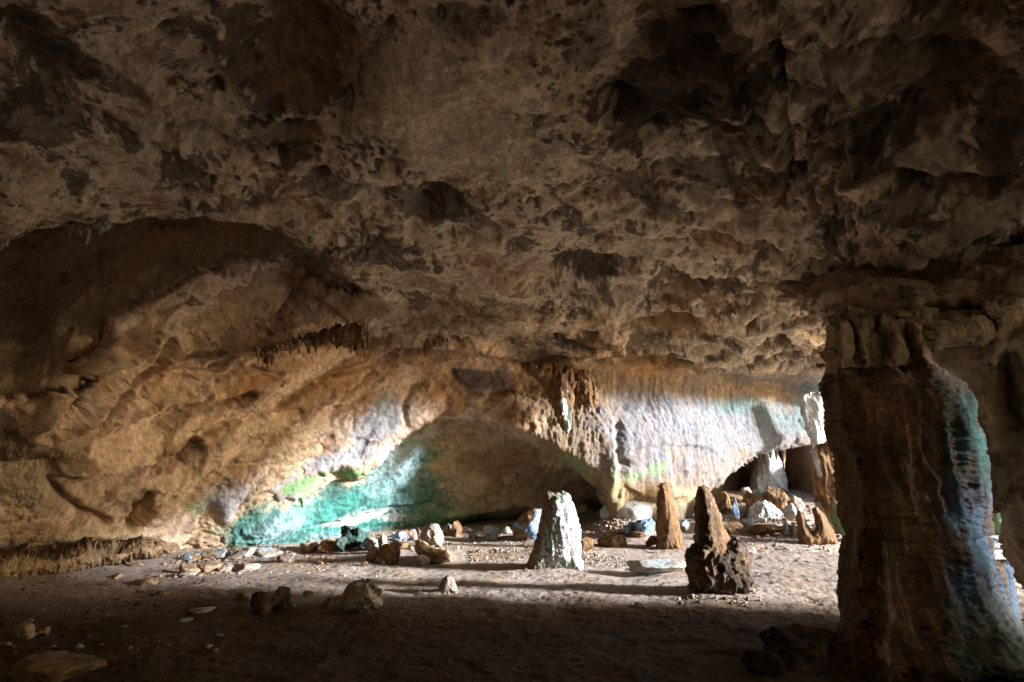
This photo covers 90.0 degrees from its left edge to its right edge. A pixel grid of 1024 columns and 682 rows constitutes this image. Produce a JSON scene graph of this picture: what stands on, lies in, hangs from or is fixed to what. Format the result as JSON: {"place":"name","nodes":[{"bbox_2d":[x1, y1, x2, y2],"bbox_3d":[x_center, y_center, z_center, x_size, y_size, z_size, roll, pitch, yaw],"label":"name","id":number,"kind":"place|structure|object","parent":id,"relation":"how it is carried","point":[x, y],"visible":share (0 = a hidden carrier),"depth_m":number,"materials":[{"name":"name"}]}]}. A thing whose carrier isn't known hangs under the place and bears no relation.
{"place":"outdoors","nodes":[
{"label":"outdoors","id":0,"kind":"place"},
{"bbox_2d":[0,215,357,460],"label":"ceiling hollow","id":1,"kind":"object","parent":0,"point":[64,294],"visible":0.46,"depth_m":10.12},
{"bbox_2d":[0,252,560,549],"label":"sloping cave wall","id":2,"kind":"structure","parent":0,"point":[133,469],"depth_m":11.37,"materials":[{"name":"stone"}]},
{"bbox_2d":[253,321,369,367],"bbox_3d":[-4.435,0.070,11.445,2.414,1.212,0.305,4,-16,-13],"label":"stalactite cluster","id":3,"kind":"object","parent":2,"relation":"hanging from","point":[354,336],"visible":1,"depth_m":11.51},
{"bbox_2d":[158,405,602,547],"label":"alcove wall","id":4,"kind":"structure","parent":0,"point":[441,471],"depth_m":15.44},
{"bbox_2d":[0,0,1023,378],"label":"cave ceiling","id":5,"kind":"structure","parent":0,"point":[678,184],"depth_m":7.06,"materials":[{"name":"stone"}]},
{"bbox_2d":[0,233,24,250],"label":"stalactite cluster","id":6,"kind":"object","parent":5,"relation":"hanging from","point":[4,242],"visible":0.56,"depth_m":6.94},
{"bbox_2d":[66,219,115,245],"bbox_3d":[-6.153,-1.582,7.420,0.782,0.491,0.230,0,-15,0],"label":"stalactite cluster","id":7,"kind":"object","parent":5,"relation":"hanging from","point":[101,226],"visible":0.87,"depth_m":7.36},
{"bbox_2d":[418,334,448,356],"bbox_3d":[-2.253,0.069,13.755,1.092,0.805,0.257,0,-15,0],"label":"stalactite cluster","id":8,"kind":"object","parent":5,"relation":"hanging from","point":[439,340],"visible":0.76,"depth_m":13.68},
{"bbox_2d":[521,361,600,433],"bbox_3d":[1.413,1.593,14.631,2.348,2.118,0.836,2,-15,-9],"label":"stalactite","id":9,"kind":"object","parent":5,"relation":"hanging from","point":[565,387],"visible":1,"depth_m":14.52},
{"bbox_2d":[799,391,825,447],"bbox_3d":[11.008,3.239,18.393,1.123,2.936,0.621,0,-15,0],"label":"flowstone drip","id":10,"kind":"object","parent":5,"relation":"hanging from","point":[811,410],"visible":0.69,"depth_m":18.32},
{"bbox_2d":[0,489,1023,681],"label":"cave floor","id":11,"kind":"structure","parent":0,"point":[493,637],"depth_m":6.13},
{"bbox_2d":[13,621,35,639],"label":"stone","id":12,"kind":"object","parent":11,"relation":"on","point":[24,630],"visible":0.98,"depth_m":5.36,"materials":[{"name":"stone"}]},
{"bbox_2d":[37,627,50,635],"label":"stone","id":13,"kind":"object","parent":11,"relation":"on","point":[46,630],"visible":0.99,"depth_m":5.49,"materials":[{"name":"stone"}]},
{"bbox_2d":[5,650,106,681],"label":"boulder","id":14,"kind":"object","parent":11,"relation":"on","point":[51,666],"visible":1,"depth_m":4.12,"materials":[{"name":"stone"}]},
{"bbox_2d":[0,534,179,577],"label":"flowstone ledge","id":15,"kind":"object","parent":11,"relation":"on","point":[36,558],"visible":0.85,"depth_m":8.69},
{"bbox_2d":[112,573,124,578],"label":"stone","id":16,"kind":"object","parent":11,"relation":"on","point":[117,576],"visible":1,"depth_m":8.41,"materials":[{"name":"stone"}]},
{"bbox_2d":[129,562,143,565],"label":"stone","id":17,"kind":"object","parent":11,"relation":"on","point":[136,564],"visible":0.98,"depth_m":9.61,"materials":[{"name":"stone"}]},
{"bbox_2d":[133,577,157,586],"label":"stone","id":18,"kind":"object","parent":11,"relation":"on","point":[147,581],"visible":0.99,"depth_m":8.01,"materials":[{"name":"stone"}]},
{"bbox_2d":[155,590,170,594],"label":"stone","id":19,"kind":"object","parent":11,"relation":"on","point":[162,592],"visible":0.95,"depth_m":7.32,"materials":[{"name":"stone"}]},
{"bbox_2d":[179,617,193,622],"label":"stone","id":20,"kind":"object","parent":11,"relation":"on","point":[187,619],"visible":1,"depth_m":5.97,"materials":[{"name":"stone"}]},
{"bbox_2d":[179,571,196,576],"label":"stone","id":21,"kind":"object","parent":11,"relation":"on","point":[189,573],"visible":0.94,"depth_m":8.64,"materials":[{"name":"stone"}]},
{"bbox_2d":[179,563,200,572],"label":"stone","id":22,"kind":"object","parent":11,"relation":"on","point":[187,567],"visible":0.63,"depth_m":8.97,"materials":[{"name":"stone"}]},
{"bbox_2d":[180,553,201,560],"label":"stone","id":23,"kind":"object","parent":11,"relation":"on","point":[186,557],"visible":0.94,"depth_m":10.63,"materials":[{"name":"stone"}]},
{"bbox_2d":[187,607,215,613],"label":"stone","id":24,"kind":"object","parent":11,"relation":"on","point":[200,610],"visible":0.99,"depth_m":6.37,"materials":[{"name":"stone"}]},
{"bbox_2d":[186,531,223,548],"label":"boulder","id":25,"kind":"object","parent":11,"relation":"on","point":[202,540],"visible":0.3,"depth_m":12.20,"materials":[{"name":"stone"}]},
{"bbox_2d":[196,561,222,571],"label":"boulder","id":26,"kind":"object","parent":11,"relation":"on","point":[206,566],"visible":0.88,"depth_m":9.34,"materials":[{"name":"stone"}]},
{"bbox_2d":[201,548,227,558],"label":"boulder","id":27,"kind":"object","parent":11,"relation":"on","point":[214,553],"visible":0.94,"depth_m":10.87,"materials":[{"name":"stone"}]},
{"bbox_2d":[217,562,234,571],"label":"stone","id":28,"kind":"object","parent":11,"relation":"on","point":[225,566],"visible":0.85,"depth_m":9.47,"materials":[{"name":"stone"}]},
{"bbox_2d":[226,554,241,559],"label":"stone","id":29,"kind":"object","parent":11,"relation":"on","point":[234,556],"visible":0.98,"depth_m":10.70,"materials":[{"name":"stone"}]},
{"bbox_2d":[228,546,255,557],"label":"boulder","id":30,"kind":"object","parent":11,"relation":"on","point":[246,551],"visible":0.85,"depth_m":10.97,"materials":[{"name":"stone"}]},
{"bbox_2d":[236,590,251,600],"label":"stone","id":31,"kind":"object","parent":11,"relation":"on","point":[245,595],"visible":0.94,"depth_m":6.78,"materials":[{"name":"stone"}]},
{"bbox_2d":[233,563,260,571],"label":"stone","id":32,"kind":"object","parent":11,"relation":"on","point":[246,567],"visible":0.98,"depth_m":9.53,"materials":[{"name":"stone"}]},
{"bbox_2d":[250,591,282,616],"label":"stone","id":33,"kind":"object","parent":11,"relation":"on","point":[262,603],"visible":0.99,"depth_m":6.33,"materials":[{"name":"stone"}]},
{"bbox_2d":[256,547,283,557],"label":"boulder","id":34,"kind":"object","parent":11,"relation":"on","point":[265,552],"visible":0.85,"depth_m":11.21,"materials":[{"name":"stone"}]},
{"bbox_2d":[272,586,290,611],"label":"stone","id":35,"kind":"object","parent":11,"relation":"on","point":[284,592],"visible":0.71,"depth_m":6.53,"materials":[{"name":"stone"}]},
{"bbox_2d":[277,553,294,562],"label":"stone","id":36,"kind":"object","parent":11,"relation":"on","point":[287,557],"visible":0.84,"depth_m":10.32,"materials":[{"name":"stone"}]},
{"bbox_2d":[303,590,313,596],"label":"stone","id":37,"kind":"object","parent":11,"relation":"on","point":[308,593],"visible":1,"depth_m":7.20,"materials":[{"name":"stone"}]},
{"bbox_2d":[300,541,319,551],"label":"stone","id":38,"kind":"object","parent":11,"relation":"on","point":[310,546],"visible":0.98,"depth_m":11.46,"materials":[{"name":"stone"}]},
{"bbox_2d":[321,597,330,605],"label":"stone","id":39,"kind":"object","parent":11,"relation":"on","point":[326,602],"visible":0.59,"depth_m":6.73,"materials":[{"name":"stone"}]},
{"bbox_2d":[318,538,334,553],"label":"stone","id":40,"kind":"object","parent":11,"relation":"on","point":[325,546],"visible":0.89,"depth_m":11.32,"materials":[{"name":"stone"}]},
{"bbox_2d":[333,537,346,551],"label":"stone","id":41,"kind":"object","parent":11,"relation":"on","point":[339,544],"visible":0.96,"depth_m":11.29,"materials":[{"name":"stone"}]},
{"bbox_2d":[340,527,364,547],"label":"boulder","id":42,"kind":"object","parent":11,"relation":"on","point":[356,538],"visible":0.81,"depth_m":11.54,"materials":[{"name":"stone"}]},
{"bbox_2d":[327,578,382,611],"bbox_3d":[-2.032,3.306,6.659,0.743,0.448,0.609,0,-15,0],"label":"boulder","id":43,"kind":"object","parent":11,"relation":"on","point":[363,594],"visible":0.98,"depth_m":6.45,"materials":[{"name":"stone"}]},
{"bbox_2d":[340,525,370,538],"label":"boulder","id":44,"kind":"object","parent":11,"relation":"on","point":[344,528],"visible":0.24,"depth_m":11.84,"materials":[{"name":"stone"}]},
{"bbox_2d":[362,537,377,549],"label":"stone","id":45,"kind":"object","parent":11,"relation":"on","point":[367,543],"visible":0.69,"depth_m":11.26,"materials":[{"name":"stone"}]},
{"bbox_2d":[366,544,378,561],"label":"stone","id":46,"kind":"object","parent":11,"relation":"on","point":[372,553],"visible":0.92,"depth_m":10.37,"materials":[{"name":"stone"}]},
{"bbox_2d":[378,534,386,549],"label":"boulder","id":47,"kind":"object","parent":11,"relation":"on","point":[382,540],"visible":0.66,"depth_m":11.02,"materials":[{"name":"stone"}]},
{"bbox_2d":[378,543,400,564],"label":"stone","id":48,"kind":"object","parent":11,"relation":"on","point":[389,553],"visible":0.91,"depth_m":10.24,"materials":[{"name":"stone"}]},
{"bbox_2d":[390,529,408,540],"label":"boulder","id":49,"kind":"object","parent":11,"relation":"on","point":[402,535],"visible":0.78,"depth_m":13.77,"materials":[{"name":"stone"}]},
{"bbox_2d":[390,540,408,548],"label":"stone","id":50,"kind":"object","parent":11,"relation":"on","point":[401,544],"visible":0.75,"depth_m":11.34,"materials":[{"name":"stone"}]},
{"bbox_2d":[408,529,417,540],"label":"stone","id":51,"kind":"object","parent":11,"relation":"on","point":[412,534],"visible":0.96,"depth_m":13.88,"materials":[{"name":"stone"}]},
{"bbox_2d":[0,505,841,659],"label":"gravel","id":52,"kind":"structure","parent":11,"relation":"on","point":[608,522],"depth_m":9.87,"materials":[{"name":"gravel"}]},
{"bbox_2d":[415,554,429,565],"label":"stone","id":53,"kind":"object","parent":11,"relation":"on","point":[422,560],"visible":0.98,"depth_m":9.94,"materials":[{"name":"stone"}]},
{"bbox_2d":[420,523,443,546],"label":"boulder","id":54,"kind":"object","parent":11,"relation":"on","point":[431,534],"visible":0.86,"depth_m":11.45,"materials":[{"name":"stone"}]},
{"bbox_2d":[415,539,451,563],"bbox_3d":[-1.621,4.335,10.524,0.790,0.514,0.656,0,-15,0],"label":"boulder","id":55,"kind":"object","parent":11,"relation":"on","point":[438,556],"visible":0.89,"depth_m":10.27,"materials":[{"name":"stone"}]},
{"bbox_2d":[436,575,457,592],"bbox_3d":[-0.973,3.640,7.640,0.380,0.292,0.270,0,-15,0],"label":"stalagmite","id":56,"kind":"object","parent":11,"relation":"on","point":[447,584],"visible":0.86,"depth_m":7.54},
{"bbox_2d":[444,523,451,533],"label":"stone","id":57,"kind":"object","parent":11,"relation":"on","point":[447,529],"visible":0.68,"depth_m":14.97,"materials":[{"name":"stone"}]},
{"bbox_2d":[451,520,462,536],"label":"boulder","id":58,"kind":"object","parent":11,"relation":"on","point":[456,529],"visible":0.95,"depth_m":14.74,"materials":[{"name":"stone"}]},
{"bbox_2d":[462,527,472,531],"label":"stone","id":59,"kind":"object","parent":11,"relation":"on","point":[466,529],"visible":0.72,"depth_m":15.29,"materials":[{"name":"stone"}]},
{"bbox_2d":[468,533,477,538],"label":"stone","id":60,"kind":"object","parent":11,"relation":"on","point":[472,536],"visible":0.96,"depth_m":14.24,"materials":[{"name":"stone"}]},
{"bbox_2d":[482,525,498,540],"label":"stone","id":61,"kind":"object","parent":11,"relation":"on","point":[489,532],"visible":0.99,"depth_m":14.05,"materials":[{"name":"stone"}]},
{"bbox_2d":[502,526,511,533],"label":"stone","id":62,"kind":"object","parent":11,"relation":"on","point":[506,530],"visible":1,"depth_m":14.71,"materials":[{"name":"stone"}]},
{"bbox_2d":[513,508,541,539],"bbox_3d":[0.461,5.014,13.965,0.880,0.882,0.744,0,-15,0],"label":"boulder","id":63,"kind":"object","parent":11,"relation":"on","point":[525,525],"visible":0.73,"depth_m":13.69,"materials":[{"name":"stone"}]},
{"bbox_2d":[525,490,583,569],"bbox_3d":[0.788,3.653,9.786,1.225,1.534,0.776,0,-15,0],"label":"stalagmite","id":64,"kind":"object","parent":11,"relation":"on","point":[557,543],"visible":0.93,"depth_m":9.51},
{"bbox_2d":[581,537,593,551],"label":"stone","id":65,"kind":"object","parent":11,"relation":"on","point":[587,544],"visible":0.71,"depth_m":11.20,"materials":[{"name":"stone"}]},
{"bbox_2d":[597,534,627,547],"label":"boulder","id":66,"kind":"object","parent":11,"relation":"on","point":[613,541],"visible":0.91,"depth_m":12.37,"materials":[{"name":"stone"}]},
{"bbox_2d":[600,500,653,521],"bbox_3d":[3.341,5.134,14.806,1.551,1.021,1.200,0,-15,0],"label":"boulder","id":67,"kind":"object","parent":11,"relation":"on","point":[635,510],"visible":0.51,"depth_m":14.48,"materials":[{"name":"stone"}]},
{"bbox_2d":[622,520,634,535],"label":"boulder","id":68,"kind":"object","parent":11,"relation":"on","point":[628,528],"visible":0.53,"depth_m":13.50,"materials":[{"name":"stone"}]},
{"bbox_2d":[631,529,645,537],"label":"stone","id":69,"kind":"object","parent":11,"relation":"on","point":[637,534],"visible":0.91,"depth_m":13.29,"materials":[{"name":"stone"}]},
{"bbox_2d":[635,518,654,535],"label":"boulder","id":70,"kind":"object","parent":11,"relation":"on","point":[646,526],"visible":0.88,"depth_m":13.37,"materials":[{"name":"stone"}]},
{"bbox_2d":[645,535,656,546],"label":"stone","id":71,"kind":"object","parent":11,"relation":"on","point":[651,541],"visible":0.9,"depth_m":12.47,"materials":[{"name":"stone"}]},
{"bbox_2d":[627,558,685,574],"bbox_3d":[2.584,4.025,9.100,1.052,0.279,0.631,0,-15,0],"label":"boulder","id":72,"kind":"object","parent":11,"relation":"on","point":[648,566],"visible":0.98,"depth_m":9.01,"materials":[{"name":"stone"}]},
{"bbox_2d":[655,482,682,549],"bbox_3d":[3.753,4.266,12.384,0.684,1.630,0.556,0,-15,0],"label":"stalagmite","id":73,"kind":"object","parent":11,"relation":"on","point":[668,531],"visible":0.93,"depth_m":12.18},
{"bbox_2d":[680,519,689,531],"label":"stone","id":74,"kind":"object","parent":11,"relation":"on","point":[684,525],"visible":0.69,"depth_m":14.04,"materials":[{"name":"stone"}]},
{"bbox_2d":[684,485,754,594],"bbox_3d":[3.069,3.023,7.665,1.033,1.680,0.842,0,-15,0],"label":"stalagmite","id":75,"kind":"object","parent":11,"relation":"on","point":[717,558],"visible":0.96,"depth_m":7.35,"materials":[{"name":"stone"}]},
{"bbox_2d":[714,491,731,514],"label":"boulder","id":76,"kind":"object","parent":11,"relation":"on","point":[722,501],"visible":0.54,"depth_m":15.39,"materials":[{"name":"stone"}]},
{"bbox_2d":[713,493,742,504],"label":"boulder","id":77,"kind":"object","parent":11,"relation":"on","point":[738,498],"visible":0.27,"depth_m":18.36,"materials":[{"name":"stone"}]},
{"bbox_2d":[721,514,737,520],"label":"boulder","id":78,"kind":"object","parent":11,"relation":"on","point":[728,517],"visible":0.42,"depth_m":14.49,"materials":[{"name":"stone"}]},
{"bbox_2d":[722,520,743,534],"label":"boulder","id":79,"kind":"object","parent":11,"relation":"on","point":[733,527],"visible":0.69,"depth_m":13.73,"materials":[{"name":"stone"}]},
{"bbox_2d":[732,496,739,519],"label":"boulder","id":80,"kind":"object","parent":11,"relation":"on","point":[735,510],"visible":0.51,"depth_m":14.94,"materials":[{"name":"stone"}]},
{"bbox_2d":[737,503,746,518],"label":"boulder","id":81,"kind":"object","parent":11,"relation":"on","point":[742,510],"visible":0.55,"depth_m":15.34,"materials":[{"name":"stone"}]},
{"bbox_2d":[740,487,751,496],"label":"boulder","id":82,"kind":"object","parent":11,"relation":"on","point":[743,490],"visible":0.44,"depth_m":19.01,"materials":[{"name":"stone"}]},
{"bbox_2d":[738,518,755,531],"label":"boulder","id":83,"kind":"object","parent":11,"relation":"on","point":[746,523],"visible":0.56,"depth_m":14.16,"materials":[{"name":"stone"}]},
{"bbox_2d":[747,547,755,553],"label":"stone","id":84,"kind":"object","parent":11,"relation":"on","point":[751,550],"visible":0.44,"depth_m":11.47,"materials":[{"name":"stone"}]},
{"bbox_2d":[741,490,766,511],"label":"boulder","id":85,"kind":"object","parent":11,"relation":"on","point":[749,499],"visible":0.5,"depth_m":16.54,"materials":[{"name":"stone"}]},
{"bbox_2d":[740,649,784,675],"bbox_3d":[2.115,2.720,4.306,0.329,0.242,0.224,-13,-20,40],"label":"stone","id":86,"kind":"object","parent":11,"relation":"on","point":[766,662],"visible":0.95,"depth_m":4.26,"materials":[{"name":"stone"}]},
{"bbox_2d":[746,500,783,522],"bbox_3d":[7.536,5.094,15.244,1.139,0.708,0.928,0,-15,0],"label":"boulder","id":87,"kind":"object","parent":11,"relation":"on","point":[764,511],"visible":0.92,"depth_m":14.92,"materials":[{"name":"stone"}]},
{"bbox_2d":[748,524,784,534],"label":"boulder","id":88,"kind":"object","parent":11,"relation":"on","point":[757,529],"visible":0.91,"depth_m":13.57,"materials":[{"name":"stone"}]},
{"bbox_2d":[748,451,788,492],"bbox_3d":[10.955,5.634,22.088,1.673,2.013,1.423,-5,-16,17],"label":"stalagmite","id":89,"kind":"object","parent":11,"relation":"on","point":[766,471],"visible":0.78,"depth_m":21.62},
{"bbox_2d":[762,485,789,503],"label":"boulder","id":90,"kind":"object","parent":11,"relation":"on","point":[771,494],"visible":0.5,"depth_m":16.37,"materials":[{"name":"stone"}]},
{"bbox_2d":[773,498,786,509],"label":"boulder","id":91,"kind":"object","parent":11,"relation":"on","point":[781,505],"visible":0.46,"depth_m":16.04,"materials":[{"name":"stone"}]},
{"bbox_2d":[780,518,791,536],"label":"boulder","id":92,"kind":"object","parent":11,"relation":"on","point":[786,526],"visible":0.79,"depth_m":13.54,"materials":[{"name":"stone"}]},
{"bbox_2d":[781,503,796,520],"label":"boulder","id":93,"kind":"object","parent":11,"relation":"on","point":[789,510],"visible":0.71,"depth_m":15.10,"materials":[{"name":"stone"}]},
{"bbox_2d":[791,522,797,537],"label":"stone","id":94,"kind":"object","parent":11,"relation":"on","point":[794,530],"visible":0.64,"depth_m":13.48,"materials":[{"name":"stone"}]},
{"bbox_2d":[787,495,804,511],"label":"boulder","id":95,"kind":"object","parent":11,"relation":"on","point":[798,504],"visible":0.49,"depth_m":16.19,"materials":[{"name":"stone"}]},
{"bbox_2d":[758,622,838,674],"bbox_3d":[2.542,2.787,4.662,0.812,0.357,0.566,12,-19,-38],"label":"boulder","id":96,"kind":"object","parent":11,"relation":"on","point":[803,647],"visible":0.89,"depth_m":4.50,"materials":[{"name":"stone"}]},
{"bbox_2d":[795,507,837,544],"bbox_3d":[7.703,4.716,12.935,1.013,1.017,0.473,0,-15,0],"label":"stalagmite","id":97,"kind":"object","parent":11,"relation":"on","point":[822,533],"visible":0.9,"depth_m":12.79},
{"bbox_2d":[808,442,838,533],"bbox_3d":[8.884,4.103,14.182,1.258,2.752,0.797,0,-15,0],"label":"stalagmite","id":98,"kind":"object","parent":11,"relation":"on","point":[821,462],"visible":0.46,"depth_m":13.96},
{"bbox_2d":[830,500,844,536],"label":"boulder","id":99,"kind":"object","parent":11,"relation":"on","point":[835,518],"visible":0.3,"depth_m":13.29,"materials":[{"name":"stone"}]},
{"bbox_2d":[818,304,1023,681],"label":"rock column","id":100,"kind":"object","parent":11,"relation":"on","point":[921,590],"visible":0.99,"depth_m":5.00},
{"bbox_2d":[992,512,1000,534],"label":"boulder","id":101,"kind":"object","parent":11,"relation":"on","point":[996,519],"visible":0.16,"depth_m":13.83,"materials":[{"name":"stone"}]},
{"bbox_2d":[992,537,1002,549],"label":"boulder","id":102,"kind":"object","parent":11,"relation":"on","point":[996,545],"visible":0.16,"depth_m":11.72,"materials":[{"name":"stone"}]},
{"bbox_2d":[995,559,1023,627],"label":"stalagmite","id":103,"kind":"object","parent":11,"relation":"on","point":[1005,568],"visible":0.14,"depth_m":5.28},
{"bbox_2d":[531,364,826,522],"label":"flowstone cave wall","id":104,"kind":"structure","parent":0,"point":[639,433],"depth_m":16.34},
{"bbox_2d":[710,451,785,494],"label":"chamber wall","id":105,"kind":"structure","parent":0,"point":[738,479],"depth_m":22.70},
{"bbox_2d":[781,450,785,468],"bbox_3d":[10.995,4.724,20.688,0.320,1.024,0.260,0,-15,0],"label":"stalactite","id":106,"kind":"object","parent":105,"relation":"hanging from","point":[783,453],"visible":0.68,"depth_m":20.62},
{"bbox_2d":[781,350,825,490],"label":"cave mouth wall","id":107,"kind":"structure","parent":0,"point":[797,468],"depth_m":23.11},
{"bbox_2d":[775,241,1023,588],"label":"cave wall","id":108,"kind":"structure","parent":0,"point":[942,289],"depth_m":6.80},
{"bbox_2d":[921,309,995,351],"bbox_3d":[5.450,-0.119,6.303,1.085,0.580,0.597,0,-15,0],"label":"flowstone curtain","id":109,"kind":"object","parent":108,"relation":"attached to","point":[955,328],"visible":0.92,"depth_m":6.08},
{"bbox_2d":[981,294,1023,372],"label":"flowstone curtain","id":110,"kind":"object","parent":108,"relation":"attached to","point":[1005,315],"visible":0.86,"depth_m":6.18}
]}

